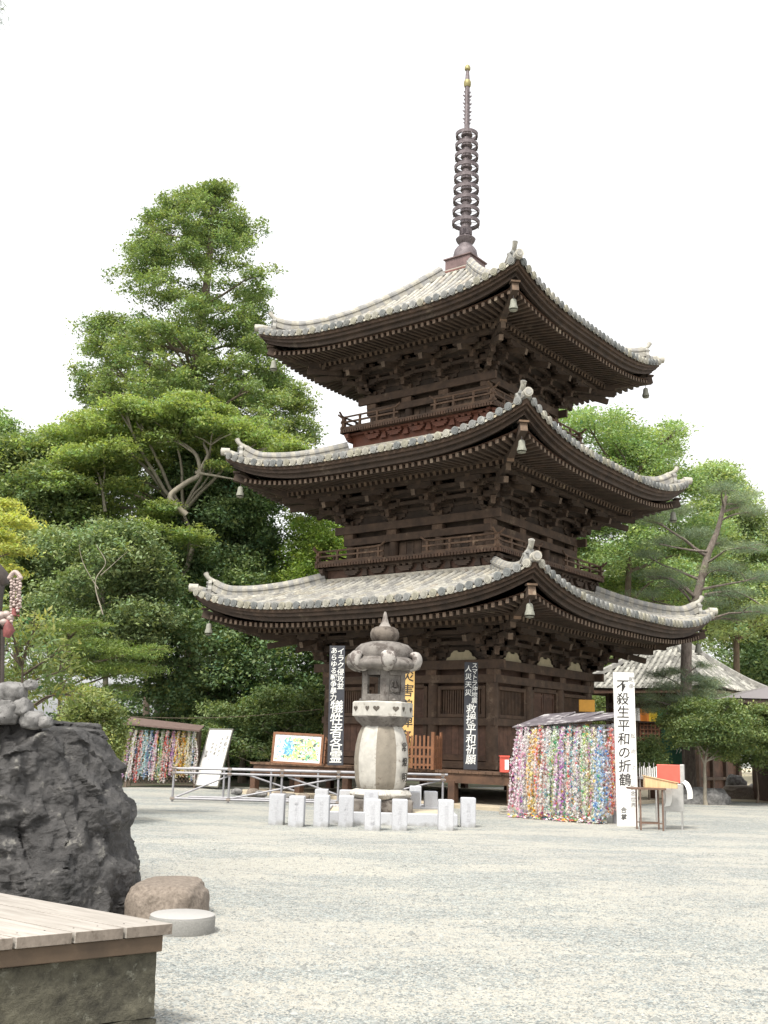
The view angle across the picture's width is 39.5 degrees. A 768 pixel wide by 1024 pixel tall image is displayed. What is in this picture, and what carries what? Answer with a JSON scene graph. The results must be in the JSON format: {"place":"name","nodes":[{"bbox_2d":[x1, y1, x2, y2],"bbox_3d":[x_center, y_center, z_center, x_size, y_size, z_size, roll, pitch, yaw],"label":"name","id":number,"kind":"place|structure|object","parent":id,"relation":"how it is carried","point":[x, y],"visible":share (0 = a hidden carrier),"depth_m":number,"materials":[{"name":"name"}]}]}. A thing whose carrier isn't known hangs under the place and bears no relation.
{"place":"outdoors","nodes":[
{"label":"outdoors","id":0,"kind":"place"},
{"bbox_2d":[120,772,503,786],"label":"planting soil","id":1,"kind":"structure","parent":0,"point":[233,782],"depth_m":39.13,"materials":[{"name":"soil"}]},
{"bbox_2d":[0,406,29,516],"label":"pale far tree","id":2,"kind":"object","parent":1,"relation":"on","point":[5,420],"visible":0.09,"depth_m":56.77,"materials":[{"name":"green plant"}]},
{"bbox_2d":[0,424,123,680],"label":"broadleaf tree","id":3,"kind":"object","parent":1,"relation":"on","point":[45,505],"visible":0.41,"depth_m":40.69,"materials":[{"name":"green plant"}]},
{"bbox_2d":[9,509,198,721],"bbox_3d":[-9.921,4.431,37.228,6.108,9.655,7.372,11,-16,-38],"label":"grey green tree","id":4,"kind":"object","parent":1,"relation":"on","point":[128,580],"visible":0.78,"depth_m":36.27,"materials":[{"name":"green plant"}]},
{"bbox_2d":[4,546,304,718],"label":"wood","id":5,"kind":"object","parent":1,"relation":"on","point":[139,709],"depth_m":64.24,"materials":[{"name":"green plant"}]},
{"bbox_2d":[3,386,316,778],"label":"spreading maple","id":6,"kind":"object","parent":1,"relation":"on","point":[198,420],"visible":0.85,"depth_m":41.36,"materials":[{"name":"green plant"}]},
{"bbox_2d":[92,450,281,715],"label":"undergrowth tree","id":7,"kind":"object","parent":1,"relation":"on","point":[119,514],"visible":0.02,"depth_m":52.56,"materials":[{"name":"green plant"}]},
{"bbox_2d":[44,703,341,780],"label":"ground cover","id":8,"kind":"object","parent":1,"relation":"on","point":[234,764],"visible":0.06,"depth_m":42.33,"materials":[{"name":"green plant"}]},
{"bbox_2d":[63,176,328,656],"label":"tall cypress tree","id":9,"kind":"object","parent":1,"relation":"on","point":[209,234],"visible":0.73,"depth_m":51.88,"materials":[{"name":"green plant"}]},
{"bbox_2d":[142,436,295,777],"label":"dark evergreen tree","id":10,"kind":"object","parent":1,"relation":"on","point":[222,507],"visible":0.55,"depth_m":43.12,"materials":[{"name":"green plant"}]},
{"bbox_2d":[110,597,328,782],"bbox_3d":[-5.170,6.438,39.598,9.606,6.975,5.898,2,-12,0],"label":"bushy tree","id":11,"kind":"object","parent":1,"relation":"on","point":[231,666],"visible":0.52,"depth_m":38.68,"materials":[{"name":"green plant"}]},
{"bbox_2d":[251,507,346,781],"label":"light green tree","id":12,"kind":"object","parent":1,"relation":"on","point":[319,535],"visible":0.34,"depth_m":42.34,"materials":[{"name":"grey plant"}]},
{"bbox_2d":[0,0,767,717],"label":"sky","id":13,"kind":"structure","parent":0,"point":[623,144],"materials":[{"name":"white"}]},
{"bbox_2d":[121,764,767,1023],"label":"gravel ground","id":14,"kind":"structure","parent":0,"point":[732,828],"depth_m":10.15,"materials":[{"name":"gravel"}]},
{"bbox_2d":[0,497,48,579],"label":"maple sapling","id":15,"kind":"object","parent":14,"relation":"on","point":[9,544],"visible":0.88,"depth_m":19.74,"materials":[{"name":"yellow plant"}]},
{"bbox_2d":[2,589,100,711],"bbox_3d":[-3.792,2.357,11.268,1.760,3.062,1.608,2,-12,0],"label":"nandina shrub","id":16,"kind":"object","parent":14,"relation":"on","point":[32,631],"visible":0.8,"depth_m":11.32,"materials":[{"name":"green plant"}]},
{"bbox_2d":[0,720,144,914],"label":"dark rock","id":17,"kind":"object","parent":14,"relation":"on","point":[67,821],"visible":0.91,"depth_m":9.43,"materials":[{"name":"stone"}]},
{"bbox_2d":[0,564,8,682],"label":"bronze statue","id":18,"kind":"object","parent":17,"relation":"on","point":[4,580],"visible":0.42,"depth_m":9.90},
{"bbox_2d":[0,570,22,637],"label":"prayer beads","id":19,"kind":"object","parent":18,"relation":"hanging from","point":[6,619],"visible":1,"depth_m":9.80},
{"bbox_2d":[0,699,18,724],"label":"field stone","id":20,"kind":"object","parent":17,"relation":"on","point":[8,716],"visible":0.81,"depth_m":9.60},
{"bbox_2d":[0,681,27,701],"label":"field stone","id":21,"kind":"object","parent":20,"relation":"on","point":[12,691],"visible":0.73,"depth_m":9.65,"materials":[{"name":"stone"}]},
{"bbox_2d":[14,697,33,716],"bbox_3d":[-3.323,1.777,9.730,0.248,0.184,0.209,0,-12,8],"label":"field stone","id":22,"kind":"object","parent":20,"relation":"on","point":[24,705],"visible":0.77,"depth_m":9.65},
{"bbox_2d":[19,711,43,729],"bbox_3d":[-3.197,1.889,9.698,0.185,0.172,0.212,-9,-16,40],"label":"field stone","id":23,"kind":"object","parent":17,"relation":"on","point":[29,720],"visible":0.94,"depth_m":9.63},
{"bbox_2d":[38,716,52,727],"bbox_3d":[-3.075,1.906,9.700,0.140,0.110,0.124,-2,-13,16],"label":"field stone","id":24,"kind":"object","parent":17,"relation":"on","point":[45,722],"visible":1,"depth_m":9.65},
{"bbox_2d":[0,952,156,1023],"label":"stone block","id":25,"kind":"structure","parent":14,"relation":"on","point":[103,990],"depth_m":5.51,"materials":[{"name":"stone"}]},
{"bbox_2d":[0,893,172,967],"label":"wooden deck","id":26,"kind":"structure","parent":25,"relation":"on","point":[34,932],"depth_m":5.64,"materials":[{"name":"wood"}]},
{"bbox_2d":[4,617,175,721],"bbox_3d":[-5.996,4.037,21.291,3.511,3.892,2.191,4,-12,-11],"label":"feathery conifer","id":27,"kind":"object","parent":14,"relation":"on","point":[108,669],"visible":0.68,"depth_m":21.46,"materials":[{"name":"green plant"}]},
{"bbox_2d":[50,679,139,769],"bbox_3d":[-5.358,4.358,19.558,1.732,2.572,1.949,2,-12,0],"label":"round leaf bush","id":28,"kind":"object","parent":14,"relation":"on","point":[98,710],"visible":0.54,"depth_m":19.36,"materials":[{"name":"green plant"}]},
{"bbox_2d":[102,1016,156,1023],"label":"footing stone","id":29,"kind":"object","parent":14,"relation":"on","point":[148,1020],"visible":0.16,"depth_m":5.68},
{"bbox_2d":[123,717,203,787],"bbox_3d":[-7.000,7.611,33.839,2.634,2.150,0.912,5,-13,-16],"label":"crane rack","id":30,"kind":"object","parent":14,"relation":"on","point":[168,725],"visible":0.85,"depth_m":33.83,"materials":[{"name":"brown wood"}]},
{"bbox_2d":[124,730,136,781],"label":"crane garland","id":31,"kind":"object","parent":30,"relation":"hanging from","point":[134,738],"visible":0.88,"depth_m":33.26,"materials":[{"name":"paper"}]},
{"bbox_2d":[131,730,143,782],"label":"crane garland","id":32,"kind":"object","parent":30,"relation":"hanging from","point":[136,753],"visible":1,"depth_m":33.35,"materials":[{"name":"paper"}]},
{"bbox_2d":[137,730,148,776],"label":"crane garland","id":33,"kind":"object","parent":30,"relation":"hanging from","point":[146,736],"visible":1,"depth_m":33.37,"materials":[{"name":"paper"}]},
{"bbox_2d":[142,730,153,779],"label":"crane garland","id":34,"kind":"object","parent":30,"relation":"hanging from","point":[147,757],"visible":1,"depth_m":33.45,"materials":[{"name":"paper"}]},
{"bbox_2d":[148,730,158,780],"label":"crane garland","id":35,"kind":"object","parent":30,"relation":"hanging from","point":[156,741],"visible":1,"depth_m":33.44,"materials":[{"name":"paper"}]},
{"bbox_2d":[159,730,170,782],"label":"crane garland","id":36,"kind":"object","parent":30,"relation":"hanging from","point":[166,743],"visible":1,"depth_m":33.54,"materials":[{"name":"paper"}]},
{"bbox_2d":[167,731,176,776],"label":"crane garland","id":37,"kind":"object","parent":30,"relation":"hanging from","point":[172,754],"visible":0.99,"depth_m":33.66,"materials":[{"name":"paper"}]},
{"bbox_2d":[188,732,198,781],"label":"crane garland","id":38,"kind":"object","parent":30,"relation":"hanging from","point":[192,749],"visible":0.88,"depth_m":33.84,"materials":[{"name":"paper"}]},
{"bbox_2d":[124,876,209,918],"bbox_3d":[-1.935,3.592,9.581,0.707,0.554,0.933,2,-12,0],"label":"flat rock","id":39,"kind":"object","parent":14,"relation":"on","point":[145,898],"visible":0.65,"depth_m":9.28,"materials":[{"name":"brown stone"}]},
{"bbox_2d":[149,909,215,936],"bbox_3d":[-1.654,3.388,8.753,0.536,0.190,0.536,2,-12,0],"label":"stone stool","id":40,"kind":"object","parent":14,"relation":"on","point":[191,922],"visible":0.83,"depth_m":8.58,"materials":[{"name":"grey stone"}]},
{"bbox_2d":[194,728,233,787],"bbox_3d":[-5.195,7.963,34.172,1.065,1.885,0.797,-7,-32,35],"label":"notice board","id":41,"kind":"object","parent":14,"relation":"on","point":[215,752],"visible":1,"depth_m":33.94,"materials":[{"name":"white paint"}]},
{"bbox_2d":[184,680,324,787],"bbox_3d":[-3.977,7.434,36.005,5.596,3.586,2.911,2,-12,0],"label":"camellia bush","id":42,"kind":"object","parent":14,"relation":"on","point":[247,708],"visible":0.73,"depth_m":35.71,"materials":[{"name":"green plant"}]},
{"bbox_2d":[268,793,285,824],"bbox_3d":[-2.019,5.640,20.184,0.285,0.618,0.290,1,-12,1],"label":"stone post","id":43,"kind":"object","parent":14,"relation":"on","point":[277,803],"visible":0.94,"depth_m":20.06,"materials":[{"name":"stone"}]},
{"bbox_2d":[288,795,305,826],"bbox_3d":[-1.619,5.585,19.857,0.285,0.607,0.290,1,-12,2],"label":"stone post","id":44,"kind":"object","parent":14,"relation":"on","point":[296,812],"visible":0.98,"depth_m":19.73,"materials":[{"name":"stone"}]},
{"bbox_2d":[169,766,447,805],"bbox_3d":[-1.853,6.909,26.868,6.850,0.848,0.986,2,-12,0],"label":"pipe railing","id":45,"kind":"object","parent":14,"relation":"on","point":[229,774],"visible":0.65,"depth_m":26.48,"materials":[{"name":"metal"}]},
{"bbox_2d":[313,795,329,826],"bbox_3d":[-1.165,5.624,20.017,0.285,0.623,0.290,1,-12,2],"label":"stone post","id":46,"kind":"object","parent":14,"relation":"on","point":[321,817],"visible":0.98,"depth_m":19.89,"materials":[{"name":"stone"}]},
{"bbox_2d":[338,795,353,826],"bbox_3d":[-0.716,5.671,20.173,0.285,0.620,0.290,2,-12,-1],"label":"stone post","id":47,"kind":"object","parent":14,"relation":"on","point":[346,811],"visible":0.92,"depth_m":20.05,"materials":[{"name":"stone"}]},
{"bbox_2d":[364,799,380,830],"bbox_3d":[-0.203,5.538,19.455,0.285,0.605,0.290,1,-12,2],"label":"stone post","id":48,"kind":"object","parent":14,"relation":"on","point":[372,814],"visible":0.97,"depth_m":19.33,"materials":[{"name":"stone"}]},
{"bbox_2d":[329,804,457,826],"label":"lantern kerb","id":49,"kind":"structure","parent":14,"relation":"on","point":[423,816],"depth_m":20.60,"materials":[{"name":"stone"}]},
{"bbox_2d":[346,612,421,812],"bbox_3d":[-0.026,4.109,22.234,1.593,4.080,1.683,2,-12,0],"label":"stone lantern","id":50,"kind":"object","parent":49,"relation":"on","point":[384,715],"visible":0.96,"depth_m":21.75,"materials":[{"name":"grey"}]},
{"bbox_2d":[424,791,437,806],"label":"stone post","id":51,"kind":"object","parent":49,"relation":"on","point":[430,798],"visible":0.64,"depth_m":23.03,"materials":[{"name":"stone"}]},
{"bbox_2d":[392,799,407,830],"bbox_3d":[0.288,5.585,19.618,0.285,0.608,0.290,1,-12,0],"label":"stone post","id":52,"kind":"object","parent":14,"relation":"on","point":[399,814],"visible":0.99,"depth_m":19.49,"materials":[{"name":"stone"}]},
{"bbox_2d":[437,799,453,830],"bbox_3d":[1.148,5.670,19.904,0.285,0.608,0.290,2,-12,-1],"label":"stone post","id":53,"kind":"object","parent":14,"relation":"on","point":[445,818],"visible":0.97,"depth_m":19.78,"materials":[{"name":"stone"}]},
{"bbox_2d":[188,64,717,812],"bbox_3d":[2.606,-3.521,34.900,12.099,24.940,12.099,-8,-15,36],"label":"pagoda","id":54,"kind":"object","parent":14,"relation":"on","point":[448,508],"visible":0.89,"depth_m":31.41,"materials":[{"name":"wood"}]},
{"bbox_2d":[271,732,327,765],"bbox_3d":[-2.302,6.488,29.129,1.448,0.840,0.475,3,-21,3],"label":"picture board","id":55,"kind":"object","parent":54,"relation":"attached to","point":[297,748],"visible":1,"depth_m":28.92,"materials":[{"name":"paper"}]},
{"bbox_2d":[327,646,344,765],"bbox_3d":[-1.270,5.145,28.526,0.416,3.153,0.047,0,-15,0],"label":"sign board","id":56,"kind":"object","parent":54,"relation":"attached to","point":[336,706],"visible":1,"depth_m":28.50,"materials":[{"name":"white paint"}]},
{"bbox_2d":[344,687,374,716],"bbox_3d":[-0.884,5.640,31.743,1.560,0.860,0.123,-8,-15,36],"label":"window frame","id":57,"kind":"structure","parent":54,"relation":"in","point":[351,694],"depth_m":31.81,"materials":[{"name":"brown wood"}]},
{"bbox_2d":[402,671,414,767],"bbox_3d":[0.537,5.380,28.166,0.497,2.634,0.047,2,-15,0],"label":"sign board","id":58,"kind":"object","parent":54,"relation":"attached to","point":[409,691],"visible":0.38,"depth_m":28.27,"materials":[{"name":"yellow wood"}]},
{"bbox_2d":[413,688,423,752],"bbox_3d":[0.903,5.917,30.337,0.640,1.800,0.085,-8,-15,36],"label":"door","id":59,"kind":"structure","parent":54,"relation":"in","point":[418,692],"depth_m":30.28,"materials":[{"name":"red wood"}]},
{"bbox_2d":[406,731,442,769],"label":"picket gate","id":60,"kind":"structure","parent":54,"relation":"on","point":[436,752],"depth_m":27.78,"materials":[{"name":"orange wood"}]},
{"bbox_2d":[437,686,485,717],"bbox_3d":[2.158,5.237,29.499,1.560,0.860,0.123,-8,-15,36],"label":"window frame","id":61,"kind":"structure","parent":54,"relation":"in","point":[451,703],"depth_m":29.65,"materials":[{"name":"brown wood"}]},
{"bbox_2d":[463,662,477,769],"bbox_3d":[2.257,5.286,27.790,0.355,2.752,0.046,2,-15,0],"label":"sign board","id":62,"kind":"object","parent":54,"relation":"on","point":[470,712],"visible":1,"depth_m":27.77,"materials":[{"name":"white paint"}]},
{"bbox_2d":[499,755,509,772],"bbox_3d":[2.994,6.269,26.591,0.250,0.410,0.235,2,-12,0],"label":"red box","id":63,"kind":"object","parent":54,"relation":"on","point":[504,764],"visible":0.96,"depth_m":26.50,"materials":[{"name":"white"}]},
{"bbox_2d":[498,686,525,719],"bbox_3d":[3.500,5.313,29.681,0.123,0.860,1.560,-8,-15,36],"label":"window frame","id":64,"kind":"structure","parent":54,"relation":"in","point":[511,701],"depth_m":29.77,"materials":[{"name":"brown wood"}]},
{"bbox_2d":[534,692,542,746],"bbox_3d":[4.405,6.114,30.810,0.085,1.800,0.640,-8,-15,36],"label":"door","id":65,"kind":"structure","parent":54,"relation":"in","point":[538,697],"depth_m":30.94,"materials":[{"name":"red wood"}]},
{"bbox_2d":[543,693,553,714],"bbox_3d":[4.800,6.236,31.325,0.085,1.800,0.640,-8,-15,36],"label":"door","id":66,"kind":"structure","parent":54,"relation":"in","point":[548,699],"depth_m":31.44,"materials":[{"name":"red wood"}]},
{"bbox_2d":[564,694,586,723],"bbox_3d":[5.775,6.015,32.644,0.123,0.860,1.560,-8,-15,36],"label":"window frame","id":67,"kind":"structure","parent":54,"relation":"in","point":[571,702],"depth_m":32.68,"materials":[{"name":"brown wood"}]},
{"bbox_2d":[578,700,594,711],"bbox_3d":[5.889,5.678,31.280,0.500,0.340,0.520,2,-12,0],"label":"orange board","id":68,"kind":"object","parent":54,"relation":"attached to","point":[586,705],"visible":1,"depth_m":31.03,"materials":[{"name":"paint"}]},
{"bbox_2d":[603,707,724,721],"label":"temple curtain","id":69,"kind":"object","parent":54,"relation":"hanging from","point":[640,717],"visible":0.13,"depth_m":40.34,"materials":[{"name":"fabric"}]},
{"bbox_2d":[460,797,475,827],"bbox_3d":[1.637,5.881,20.831,0.285,0.613,0.290,2,-12,0],"label":"stone post","id":70,"kind":"object","parent":14,"relation":"on","point":[467,811],"visible":0.99,"depth_m":20.70,"materials":[{"name":"stone"}]},
{"bbox_2d":[508,811,606,823],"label":"fallen paper cranes","id":71,"kind":"object","parent":14,"relation":"on","point":[547,817],"visible":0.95,"depth_m":23.16},
{"bbox_2d":[512,711,616,823],"bbox_3d":[4.246,5.663,24.018,2.427,2.404,1.280,-9,-16,41],"label":"crane rack","id":72,"kind":"object","parent":14,"relation":"on","point":[557,719],"visible":0.21,"depth_m":24.14,"materials":[{"name":"wood"}]},
{"bbox_2d":[506,724,524,814],"bbox_3d":[2.980,5.807,24.177,0.467,2.008,0.532,2,-12,0],"label":"crane garland","id":73,"kind":"object","parent":72,"relation":"hanging from","point":[519,742],"visible":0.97,"depth_m":24.08,"materials":[{"name":"paper"}]},
{"bbox_2d":[517,726,533,813],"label":"crane garland","id":74,"kind":"object","parent":72,"relation":"hanging from","point":[526,738],"visible":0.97,"depth_m":23.96,"materials":[{"name":"paper"}]},
{"bbox_2d":[524,727,540,816],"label":"crane garland","id":75,"kind":"object","parent":72,"relation":"hanging from","point":[534,736],"visible":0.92,"depth_m":23.84,"materials":[{"name":"paper"}]},
{"bbox_2d":[531,725,548,819],"bbox_3d":[3.502,5.788,23.788,0.442,2.103,0.590,2,-12,0],"label":"crane garland","id":76,"kind":"object","parent":72,"relation":"hanging from","point":[542,739],"visible":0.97,"depth_m":23.69,"materials":[{"name":"paper"}]},
{"bbox_2d":[536,726,556,814],"bbox_3d":[3.602,5.731,23.707,0.489,1.956,0.528,2,-12,0],"label":"crane garland","id":77,"kind":"object","parent":72,"relation":"hanging from","point":[547,742],"visible":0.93,"depth_m":23.61,"materials":[{"name":"paper"}]},
{"bbox_2d":[546,726,566,817],"bbox_3d":[3.794,5.714,23.570,0.520,2.001,0.581,2,-12,0],"label":"crane garland","id":78,"kind":"object","parent":72,"relation":"hanging from","point":[555,738],"visible":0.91,"depth_m":23.50,"materials":[{"name":"paper"}]},
{"bbox_2d":[552,727,571,817],"bbox_3d":[3.887,5.694,23.438,0.507,1.989,0.644,2,-12,0],"label":"crane garland","id":79,"kind":"object","parent":72,"relation":"hanging from","point":[563,739],"visible":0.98,"depth_m":23.27,"materials":[{"name":"paper"}]},
{"bbox_2d":[563,725,576,818],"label":"crane garland","id":80,"kind":"object","parent":72,"relation":"hanging from","point":[566,757],"visible":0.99,"depth_m":23.26,"materials":[{"name":"paper"}]},
{"bbox_2d":[570,726,586,821],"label":"crane garland","id":81,"kind":"object","parent":72,"relation":"hanging from","point":[576,738],"visible":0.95,"depth_m":23.12,"materials":[{"name":"paper"}]},
{"bbox_2d":[579,725,597,817],"bbox_3d":[4.391,5.612,23.054,0.442,2.039,0.558,2,-12,0],"label":"crane garland","id":82,"kind":"object","parent":72,"relation":"hanging from","point":[586,736],"visible":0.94,"depth_m":23.00,"materials":[{"name":"paper"}]},
{"bbox_2d":[588,727,604,823],"bbox_3d":[4.551,5.640,22.951,0.391,2.037,0.572,2,-12,0],"label":"crane garland","id":83,"kind":"object","parent":72,"relation":"hanging from","point":[593,739],"visible":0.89,"depth_m":22.84,"materials":[{"name":"paper"}]},
{"bbox_2d":[592,726,612,821],"bbox_3d":[4.632,5.609,22.839,0.439,2.054,0.605,2,-12,0],"label":"crane garland","id":84,"kind":"object","parent":72,"relation":"hanging from","point":[599,739],"visible":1,"depth_m":22.69,"materials":[{"name":"paper"}]},
{"bbox_2d":[598,725,611,817],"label":"crane garland","id":85,"kind":"object","parent":72,"relation":"hanging from","point":[604,746],"visible":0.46,"depth_m":23.00,"materials":[{"name":"paper"}]},
{"bbox_2d":[603,726,615,817],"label":"crane garland","id":86,"kind":"object","parent":72,"relation":"hanging from","point":[611,751],"visible":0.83,"depth_m":22.96,"materials":[{"name":"paper"}]},
{"bbox_2d":[613,672,638,826],"bbox_3d":[5.060,4.952,22.386,0.439,3.147,0.075,1,-12,0],"label":"sign board","id":87,"kind":"object","parent":14,"relation":"on","point":[625,732],"visible":0.99,"depth_m":22.36,"materials":[{"name":"white paint"}]},
{"bbox_2d":[626,787,665,830],"bbox_3d":[5.231,5.911,21.300,0.700,0.812,0.420,2,-12,0],"label":"iron table","id":88,"kind":"object","parent":14,"relation":"on","point":[644,788],"visible":0.94,"depth_m":21.18,"materials":[{"name":"metal"}]},
{"bbox_2d":[642,775,677,788],"bbox_3d":[5.545,5.414,21.460,0.683,0.242,0.360,0,-12,8],"label":"offering box","id":89,"kind":"object","parent":88,"relation":"on","point":[651,782],"visible":0.99,"depth_m":21.31,"materials":[{"name":"brown wood"}]},
{"bbox_2d":[636,733,672,799],"bbox_3d":[7.984,7.715,32.244,1.661,2.073,1.730,2,-12,0],"label":"clipped bush","id":90,"kind":"object","parent":14,"relation":"on","point":[650,751],"visible":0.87,"depth_m":31.89,"materials":[{"name":"green plant"}]},
{"bbox_2d":[657,764,692,829],"bbox_3d":[5.946,5.809,21.822,0.694,1.280,0.476,-2,-13,17],"label":"chair","id":91,"kind":"object","parent":14,"relation":"on","point":[673,800],"visible":0.84,"depth_m":21.73,"materials":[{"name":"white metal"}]},
{"bbox_2d":[592,644,766,787],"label":"hall","id":92,"kind":"structure","parent":14,"relation":"on","point":[718,773],"depth_m":44.33,"materials":[{"name":"tile"}]},
{"bbox_2d":[635,658,740,788],"bbox_3d":[9.791,6.918,34.435,4.131,4.652,2.741,2,-12,0],"label":"young pine","id":93,"kind":"object","parent":14,"relation":"on","point":[667,687],"visible":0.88,"depth_m":34.48,"materials":[{"name":"green plant"}]},
{"bbox_2d":[684,787,730,804],"bbox_3d":[9.679,8.739,32.431,1.776,0.774,1.023,2,-12,0],"label":"garden rock","id":94,"kind":"object","parent":14,"relation":"on","point":[716,797],"visible":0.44,"depth_m":32.07,"materials":[{"name":"grey stone"}]},
{"bbox_2d":[650,693,767,804],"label":"garden tree","id":95,"kind":"object","parent":14,"relation":"on","point":[688,721],"visible":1,"depth_m":31.93,"materials":[{"name":"green plant"}]},
{"bbox_2d":[719,709,767,802],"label":"tree","id":96,"kind":"object","parent":14,"relation":"on","point":[760,760],"visible":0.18,"depth_m":33.60,"materials":[{"name":"green plant"}]},
{"bbox_2d":[637,762,657,824],"bbox_3d":[5.652,6.025,22.876,0.420,1.288,0.220,2,-12,0],"label":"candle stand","id":97,"kind":"object","parent":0,"point":[639,777],"visible":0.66,"depth_m":22.92,"materials":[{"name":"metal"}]},
{"bbox_2d":[611,769,767,802],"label":"sand path","id":98,"kind":"structure","parent":0,"point":[746,776],"depth_m":40.73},
{"bbox_2d":[575,534,722,769],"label":"hall side tree","id":99,"kind":"object","parent":98,"relation":"on","point":[600,701],"visible":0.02,"depth_m":60.69,"materials":[{"name":"green plant"}]},
{"bbox_2d":[558,402,743,609],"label":"green maple","id":100,"kind":"object","parent":98,"relation":"on","point":[634,448],"visible":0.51,"depth_m":49.96,"materials":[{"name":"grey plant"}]},
{"bbox_2d":[659,727,680,795],"bbox_3d":[10.183,8.763,37.552,0.930,2.377,0.057,2,-12,0],"label":"green screen","id":101,"kind":"object","parent":98,"relation":"on","point":[676,756],"visible":0.3,"depth_m":37.60,"materials":[{"name":"plant"}]},
{"bbox_2d":[619,478,767,786],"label":"pine tree","id":102,"kind":"object","parent":98,"relation":"on","point":[704,571],"visible":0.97,"depth_m":37.22,"materials":[{"name":"green plant"}]},
{"bbox_2d":[676,457,767,775],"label":"broad green tree","id":103,"kind":"object","parent":98,"relation":"on","point":[753,530],"visible":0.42,"depth_m":55.82,"materials":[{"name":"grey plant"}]},
{"bbox_2d":[702,526,767,685],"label":"dark far tree","id":104,"kind":"object","parent":98,"relation":"on","point":[753,660],"visible":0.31,"depth_m":63.57,"materials":[{"name":"green plant"}]},
{"bbox_2d":[725,774,746,784],"bbox_3d":[12.483,9.919,37.835,0.768,1.241,0.460,2,-12,0],"label":"garden rock","id":105,"kind":"object","parent":98,"relation":"on","point":[732,779],"visible":0.38,"depth_m":37.78,"materials":[{"name":"grey stone"}]},
{"bbox_2d":[707,686,767,800],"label":"side roof","id":106,"kind":"structure","parent":98,"relation":"on","point":[757,694],"depth_m":35.04,"materials":[{"name":"tile"}]},
{"bbox_2d":[723,785,755,799],"bbox_3d":[12.613,9.766,36.832,2.201,0.674,1.286,2,-12,0],"label":"garden rock","id":107,"kind":"object","parent":98,"relation":"on","point":[739,792],"visible":0.33,"depth_m":36.40,"materials":[{"name":"brown stone"}]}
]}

